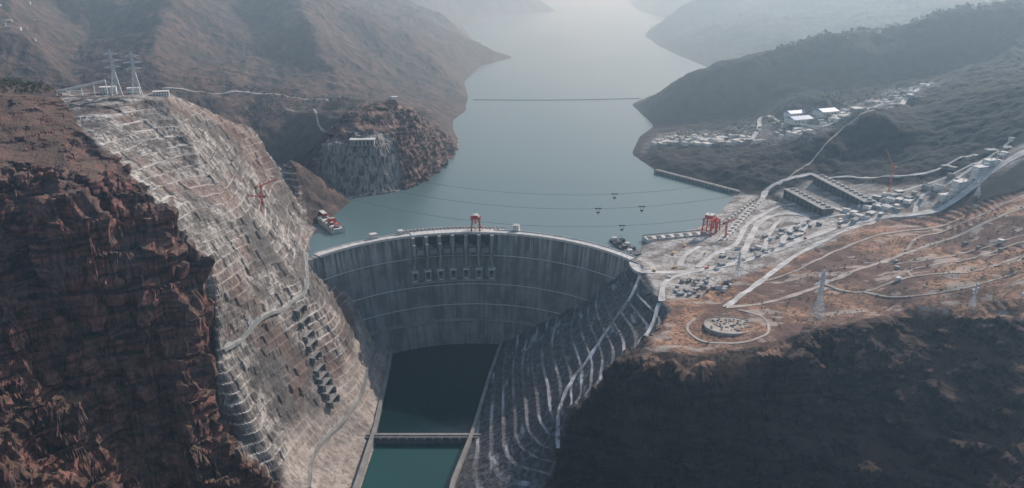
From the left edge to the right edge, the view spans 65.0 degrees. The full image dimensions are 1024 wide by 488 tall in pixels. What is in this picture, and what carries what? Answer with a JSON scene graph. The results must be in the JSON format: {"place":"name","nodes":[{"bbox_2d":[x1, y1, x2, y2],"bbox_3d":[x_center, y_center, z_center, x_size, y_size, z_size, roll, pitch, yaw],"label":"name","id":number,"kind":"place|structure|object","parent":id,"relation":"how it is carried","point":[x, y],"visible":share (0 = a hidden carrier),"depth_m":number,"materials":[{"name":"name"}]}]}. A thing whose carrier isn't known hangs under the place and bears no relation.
{"place":"outdoors","nodes":[
{"label":"outdoors","id":0,"kind":"place"},
{"bbox_2d":[162,87,328,100],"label":"road","id":1,"kind":"structure","parent":0,"point":[244,92],"depth_m":2365.45,"materials":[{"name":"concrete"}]},
{"bbox_2d":[221,254,308,351],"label":"road","id":2,"kind":"structure","parent":0,"point":[228,345],"depth_m":1255.51,"materials":[{"name":"concrete"}]},
{"bbox_2d":[285,108,335,132],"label":"road","id":3,"kind":"structure","parent":0,"point":[320,127],"depth_m":2195.70,"materials":[{"name":"grey concrete"}]},
{"bbox_2d":[327,217,335,224],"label":"gantry crane","id":4,"kind":"object","parent":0,"point":[332,219],"visible":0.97,"depth_m":1656.37,"materials":[{"name":"red paint"}]},
{"bbox_2d":[308,344,379,487],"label":"road","id":5,"kind":"structure","parent":0,"point":[334,430],"depth_m":1305.74,"materials":[{"name":"grey concrete"}]},
{"bbox_2d":[361,444,464,487],"bbox_3d":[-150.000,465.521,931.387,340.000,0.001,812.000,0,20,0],"label":"river water","id":6,"kind":"structure","parent":0,"point":[412,466],"depth_m":1257.62,"materials":[{"name":"teal liquid"}]},
{"bbox_2d":[377,343,498,432],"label":"plunge pool water","id":7,"kind":"structure","parent":0,"point":[436,389],"depth_m":1469.49,"materials":[{"name":"teal liquid"}]},
{"bbox_2d":[276,0,732,256],"bbox_3d":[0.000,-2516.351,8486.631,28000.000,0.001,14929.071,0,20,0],"label":"reservoir water","id":8,"kind":"structure","parent":0,"point":[535,138],"depth_m":2372.23,"materials":[{"name":"liquid"}]},
{"bbox_2d":[316,213,344,233],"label":"intake platform","id":9,"kind":"structure","parent":8,"relation":"in","point":[323,222],"depth_m":1653.61,"materials":[{"name":"concrete"}]},
{"bbox_2d":[319,210,339,226],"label":"intake hoist house","id":10,"kind":"structure","parent":9,"relation":"on","point":[323,213],"depth_m":1704.05,"materials":[{"name":"white paint"}]},
{"bbox_2d":[473,98,639,99],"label":"floating boom","id":11,"kind":"object","parent":8,"relation":"on","point":[559,99],"visible":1,"depth_m":3099.79,"materials":[{"name":"metal"}]},
{"bbox_2d":[609,235,641,255],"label":"work barge","id":12,"kind":"object","parent":8,"relation":"on","point":[622,244],"visible":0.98,"depth_m":1547.11,"materials":[{"name":"metal"}]},
{"bbox_2d":[642,230,708,242],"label":"intake platform","id":13,"kind":"structure","parent":8,"relation":"in","point":[647,238],"depth_m":1591.09,"materials":[{"name":"concrete"}]},
{"bbox_2d":[715,202,758,242],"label":"intake platform","id":14,"kind":"structure","parent":8,"relation":"in","point":[730,226],"depth_m":1665.68,"materials":[{"name":"concrete"}]},
{"bbox_2d":[718,197,756,226],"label":"intake platform","id":15,"kind":"structure","parent":8,"relation":"in","point":[738,211],"depth_m":1731.19,"materials":[{"name":"concrete"}]},
{"bbox_2d":[0,0,1023,487],"bbox_3d":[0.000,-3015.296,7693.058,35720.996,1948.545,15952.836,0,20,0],"label":"terrain","id":16,"kind":"structure","parent":0,"point":[152,262],"depth_m":1281.78,"materials":[{"name":"brown stone"}]},
{"bbox_2d":[0,2,38,41],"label":"hilltop houses","id":17,"kind":"structure","parent":16,"relation":"on","point":[19,28],"depth_m":2555.39,"materials":[{"name":"concrete"}]},
{"bbox_2d":[56,80,107,95],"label":"conveyor gallery","id":18,"kind":"object","parent":16,"relation":"on","point":[81,86],"visible":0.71,"depth_m":1373.94,"materials":[{"name":"metal"}]},
{"bbox_2d":[101,50,122,95],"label":"transmission tower","id":19,"kind":"structure","parent":16,"relation":"on","point":[112,71],"depth_m":1373.77,"materials":[{"name":"metal"}]},
{"bbox_2d":[123,52,143,96],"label":"transmission tower","id":20,"kind":"structure","parent":16,"relation":"on","point":[132,67],"depth_m":1375.77,"materials":[{"name":"metal"}]},
{"bbox_2d":[246,192,265,212],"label":"tower crane","id":21,"kind":"object","parent":16,"relation":"on","point":[264,196],"visible":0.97,"depth_m":1400.38,"materials":[{"name":"red paint"}]},
{"bbox_2d":[254,178,277,205],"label":"tower crane","id":22,"kind":"object","parent":16,"relation":"on","point":[256,186],"visible":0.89,"depth_m":1447.07,"materials":[{"name":"red paint"}]},
{"bbox_2d":[293,304,339,408],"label":"stepped cable shaft","id":23,"kind":"object","parent":16,"relation":"on","point":[315,355],"visible":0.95,"depth_m":1315.03,"materials":[{"name":"concrete"}]},
{"bbox_2d":[349,96,397,145],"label":"gate house","id":24,"kind":"structure","parent":16,"relation":"on","point":[362,141],"depth_m":1883.75,"materials":[{"name":"concrete"}]},
{"bbox_2d":[364,433,480,444],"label":"secondary dam","id":25,"kind":"structure","parent":16,"relation":"on","point":[420,438],"depth_m":1313.18,"materials":[{"name":"concrete"}]},
{"bbox_2d":[308,224,641,353],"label":"arch dam","id":26,"kind":"structure","parent":16,"relation":"on","point":[403,290],"depth_m":1603.89,"materials":[{"name":"concrete"}]},
{"bbox_2d":[470,213,480,230],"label":"gantry crane","id":27,"kind":"object","parent":26,"relation":"on","point":[476,217],"visible":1,"depth_m":1607.88,"materials":[{"name":"red paint"}]},
{"bbox_2d":[0,0,1023,344],"bbox_3d":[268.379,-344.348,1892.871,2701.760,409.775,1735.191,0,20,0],"label":"shrubs","id":28,"kind":"object","parent":16,"relation":"on","point":[48,88],"visible":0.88,"depth_m":2277.57,"materials":[{"name":"green foliage"}]},
{"bbox_2d":[555,269,644,447],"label":"drainage chute","id":29,"kind":"object","parent":16,"relation":"on","point":[590,355],"visible":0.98,"depth_m":1297.30,"materials":[{"name":"grey concrete"}]},
{"bbox_2d":[634,302,660,347],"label":"drainage chute","id":30,"kind":"object","parent":16,"relation":"on","point":[657,308],"visible":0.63,"depth_m":1257.05,"materials":[{"name":"grey concrete"}]},
{"bbox_2d":[654,169,740,192],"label":"quay wall","id":31,"kind":"structure","parent":16,"relation":"on","point":[691,180],"depth_m":1978.17,"materials":[{"name":"grey concrete"}]},
{"bbox_2d":[651,134,753,146],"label":"village houses","id":32,"kind":"structure","parent":16,"relation":"on","point":[698,140],"depth_m":2241.80,"materials":[{"name":"concrete"}]},
{"bbox_2d":[673,275,732,296],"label":"site workshops","id":33,"kind":"structure","parent":16,"relation":"on","point":[723,288],"depth_m":1329.31,"materials":[{"name":"grey concrete"}]},
{"bbox_2d":[700,213,716,236],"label":"gantry crane","id":34,"kind":"object","parent":16,"relation":"on","point":[708,216],"visible":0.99,"depth_m":1587.64,"materials":[{"name":"red paint"}]},
{"bbox_2d":[709,216,720,231],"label":"gantry crane","id":35,"kind":"object","parent":16,"relation":"on","point":[717,219],"visible":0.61,"depth_m":1614.59,"materials":[{"name":"red paint"}]},
{"bbox_2d":[704,316,754,335],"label":"circular basin","id":36,"kind":"object","parent":16,"relation":"on","point":[725,325],"visible":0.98,"depth_m":1190.70,"materials":[{"name":"concrete"}]},
{"bbox_2d":[732,252,743,280],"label":"transmission tower","id":37,"kind":"structure","parent":16,"relation":"on","point":[738,265],"depth_m":1360.65,"materials":[{"name":"metal"}]},
{"bbox_2d":[713,219,821,269],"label":"site workshops","id":38,"kind":"structure","parent":16,"relation":"on","point":[722,254],"depth_m":1541.11,"materials":[{"name":"concrete"}]},
{"bbox_2d":[783,110,805,116],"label":"warehouse","id":39,"kind":"structure","parent":16,"relation":"on","point":[794,113],"depth_m":2254.47,"materials":[{"name":"white metal"}]},
{"bbox_2d":[784,115,812,124],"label":"warehouse","id":40,"kind":"structure","parent":16,"relation":"on","point":[794,120],"depth_m":2195.91,"materials":[{"name":"white metal"}]},
{"bbox_2d":[783,188,834,215],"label":"intake gate house","id":41,"kind":"structure","parent":16,"relation":"on","point":[814,205],"depth_m":1714.95,"materials":[{"name":"concrete"}]},
{"bbox_2d":[807,269,830,326],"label":"transmission tower","id":42,"kind":"structure","parent":16,"relation":"on","point":[823,274],"depth_m":1193.28,"materials":[{"name":"metal"}]},
{"bbox_2d":[736,182,1023,299],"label":"power line","id":43,"kind":"object","parent":42,"relation":"attached to","point":[874,283],"visible":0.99,"depth_m":1235.23,"materials":[{"name":"metal"}]},
{"bbox_2d":[773,106,866,137],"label":"village houses","id":44,"kind":"structure","parent":16,"relation":"on","point":[839,116],"depth_m":2090.35,"materials":[{"name":"concrete"}]},
{"bbox_2d":[813,107,838,116],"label":"warehouse","id":45,"kind":"structure","parent":16,"relation":"on","point":[822,112],"depth_m":2175.75,"materials":[{"name":"white metal"}]},
{"bbox_2d":[812,174,876,206],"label":"intake gate house","id":46,"kind":"structure","parent":16,"relation":"on","point":[829,184],"depth_m":1743.54,"materials":[{"name":"concrete"}]},
{"bbox_2d":[838,189,923,224],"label":"site workshops","id":47,"kind":"structure","parent":16,"relation":"on","point":[856,216],"depth_m":1629.43,"materials":[{"name":"grey metal"}]},
{"bbox_2d":[885,149,897,190],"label":"tower crane","id":48,"kind":"object","parent":16,"relation":"on","point":[891,175],"visible":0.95,"depth_m":1691.80,"materials":[{"name":"orange paint"}]},
{"bbox_2d":[864,82,933,104],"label":"village houses","id":49,"kind":"structure","parent":16,"relation":"on","point":[894,96],"depth_m":2165.77,"materials":[{"name":"concrete"}]},
{"bbox_2d":[793,0,1005,46],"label":"hilltop houses","id":50,"kind":"structure","parent":16,"relation":"on","point":[887,25],"depth_m":2576.96,"materials":[{"name":"grey concrete"}]},
{"bbox_2d":[894,238,1004,280],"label":"site workshops","id":51,"kind":"structure","parent":16,"relation":"on","point":[964,243],"depth_m":1344.68,"materials":[{"name":"concrete"}]},
{"bbox_2d":[921,137,1014,197],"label":"site workshops","id":52,"kind":"structure","parent":16,"relation":"on","point":[933,193],"depth_m":1676.93,"materials":[{"name":"concrete"}]},
{"bbox_2d":[941,153,1004,203],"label":"switchyard gantry","id":53,"kind":"object","parent":16,"relation":"on","point":[972,176],"visible":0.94,"depth_m":1612.72,"materials":[{"name":"metal"}]},
{"bbox_2d":[967,283,978,309],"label":"transmission tower","id":54,"kind":"structure","parent":16,"relation":"on","point":[973,299],"depth_m":1161.91,"materials":[{"name":"metal"}]},
{"bbox_2d":[973,177,982,197],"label":"transmission tower","id":55,"kind":"structure","parent":16,"relation":"on","point":[978,190],"depth_m":1556.45,"materials":[{"name":"metal"}]},
{"bbox_2d":[658,271,690,302],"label":"road","id":56,"kind":"structure","parent":0,"point":[661,296],"depth_m":1348.06,"materials":[{"name":"concrete"}]},
{"bbox_2d":[677,246,702,265],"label":"road","id":57,"kind":"structure","parent":0,"point":[680,262],"depth_m":1487.16,"materials":[{"name":"concrete"}]},
{"bbox_2d":[686,309,769,343],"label":"road","id":58,"kind":"structure","parent":0,"point":[740,342],"depth_m":1167.65,"materials":[{"name":"grey concrete"}]},
{"bbox_2d":[679,126,824,142],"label":"road","id":59,"kind":"structure","parent":0,"point":[776,138],"depth_m":2111.00,"materials":[{"name":"concrete"}]},
{"bbox_2d":[717,173,810,241],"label":"road","id":60,"kind":"structure","parent":0,"point":[764,193],"depth_m":1823.88,"materials":[{"name":"concrete"}]},
{"bbox_2d":[722,218,737,236],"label":"tower crane","id":61,"kind":"object","parent":60,"relation":"on","point":[726,225],"visible":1,"depth_m":1572.28,"materials":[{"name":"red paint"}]},
{"bbox_2d":[735,212,809,261],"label":"road","id":62,"kind":"structure","parent":0,"point":[750,237],"depth_m":1610.56,"materials":[{"name":"concrete"}]},
{"bbox_2d":[695,202,851,267],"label":"road","id":63,"kind":"structure","parent":0,"point":[743,229],"depth_m":1596.15,"materials":[{"name":"concrete"}]},
{"bbox_2d":[761,217,788,250],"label":"road","id":64,"kind":"structure","parent":0,"point":[770,232],"depth_m":1602.82,"materials":[{"name":"concrete"}]},
{"bbox_2d":[722,223,871,307],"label":"road","id":65,"kind":"structure","parent":0,"point":[759,282],"depth_m":1418.52,"materials":[{"name":"concrete"}]},
{"bbox_2d":[794,214,845,239],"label":"road","id":66,"kind":"structure","parent":0,"point":[811,223],"depth_m":1632.38,"materials":[{"name":"concrete"}]},
{"bbox_2d":[629,150,1023,273],"bbox_3d":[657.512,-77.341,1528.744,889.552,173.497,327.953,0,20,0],"label":"road","id":67,"kind":"structure","parent":0,"point":[635,268],"depth_m":1573.49,"materials":[{"name":"concrete"}]},
{"bbox_2d":[778,106,893,184],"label":"road","id":68,"kind":"structure","parent":0,"point":[823,146],"depth_m":1969.53,"materials":[{"name":"grey concrete"}]},
{"bbox_2d":[751,84,928,138],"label":"road","id":69,"kind":"structure","parent":0,"point":[903,102],"depth_m":2186.07,"materials":[{"name":"concrete"}]},
{"bbox_2d":[824,97,902,125],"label":"road","id":70,"kind":"structure","parent":0,"point":[867,108],"depth_m":2093.68,"materials":[{"name":"concrete"}]},
{"bbox_2d":[765,217,965,280],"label":"road","id":71,"kind":"structure","parent":0,"point":[829,253],"depth_m":1474.37,"materials":[{"name":"grey concrete"}]},
{"bbox_2d":[725,206,1023,307],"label":"road","id":72,"kind":"structure","parent":0,"point":[844,275],"depth_m":1369.08,"materials":[{"name":"grey concrete"}]},
{"bbox_2d":[810,154,973,178],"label":"road","id":73,"kind":"structure","parent":0,"point":[914,174],"depth_m":1766.33,"materials":[{"name":"concrete"}]},
{"bbox_2d":[825,255,1022,292],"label":"road","id":74,"kind":"structure","parent":0,"point":[880,286],"depth_m":1280.37,"materials":[{"name":"grey concrete"}]},
{"bbox_2d":[869,162,980,223],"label":"road","id":75,"kind":"structure","parent":0,"point":[872,221],"depth_m":1688.46,"materials":[{"name":"concrete"}]},
{"bbox_2d":[862,271,1018,297],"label":"road","id":76,"kind":"structure","parent":0,"point":[955,289],"depth_m":1214.57,"materials":[{"name":"grey concrete"}]},
{"bbox_2d":[885,234,1023,263],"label":"road","id":77,"kind":"structure","parent":0,"point":[966,252],"depth_m":1352.07,"materials":[{"name":"grey concrete"}]},
{"bbox_2d":[913,141,1011,212],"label":"road","id":78,"kind":"structure","parent":0,"point":[915,208],"depth_m":1665.12,"materials":[{"name":"concrete"}]},
{"bbox_2d":[905,195,1023,249],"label":"road","id":79,"kind":"structure","parent":0,"point":[918,237],"depth_m":1491.91,"materials":[{"name":"grey concrete"}]},
{"bbox_2d":[907,241,1023,275],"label":"road","id":80,"kind":"structure","parent":0,"point":[910,274],"depth_m":1317.03,"materials":[{"name":"grey concrete"}]},
{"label":"cable crane carriage","id":81,"kind":"object","parent":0,"visible":0},
{"bbox_2d":[257,141,904,226],"bbox_3d":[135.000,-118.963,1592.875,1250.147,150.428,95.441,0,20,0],"label":"cable crane rope","id":82,"kind":"object","parent":81,"relation":"attached to","point":[595,194],"visible":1,"depth_m":1594.92,"materials":[{"name":"metal"}]}
]}

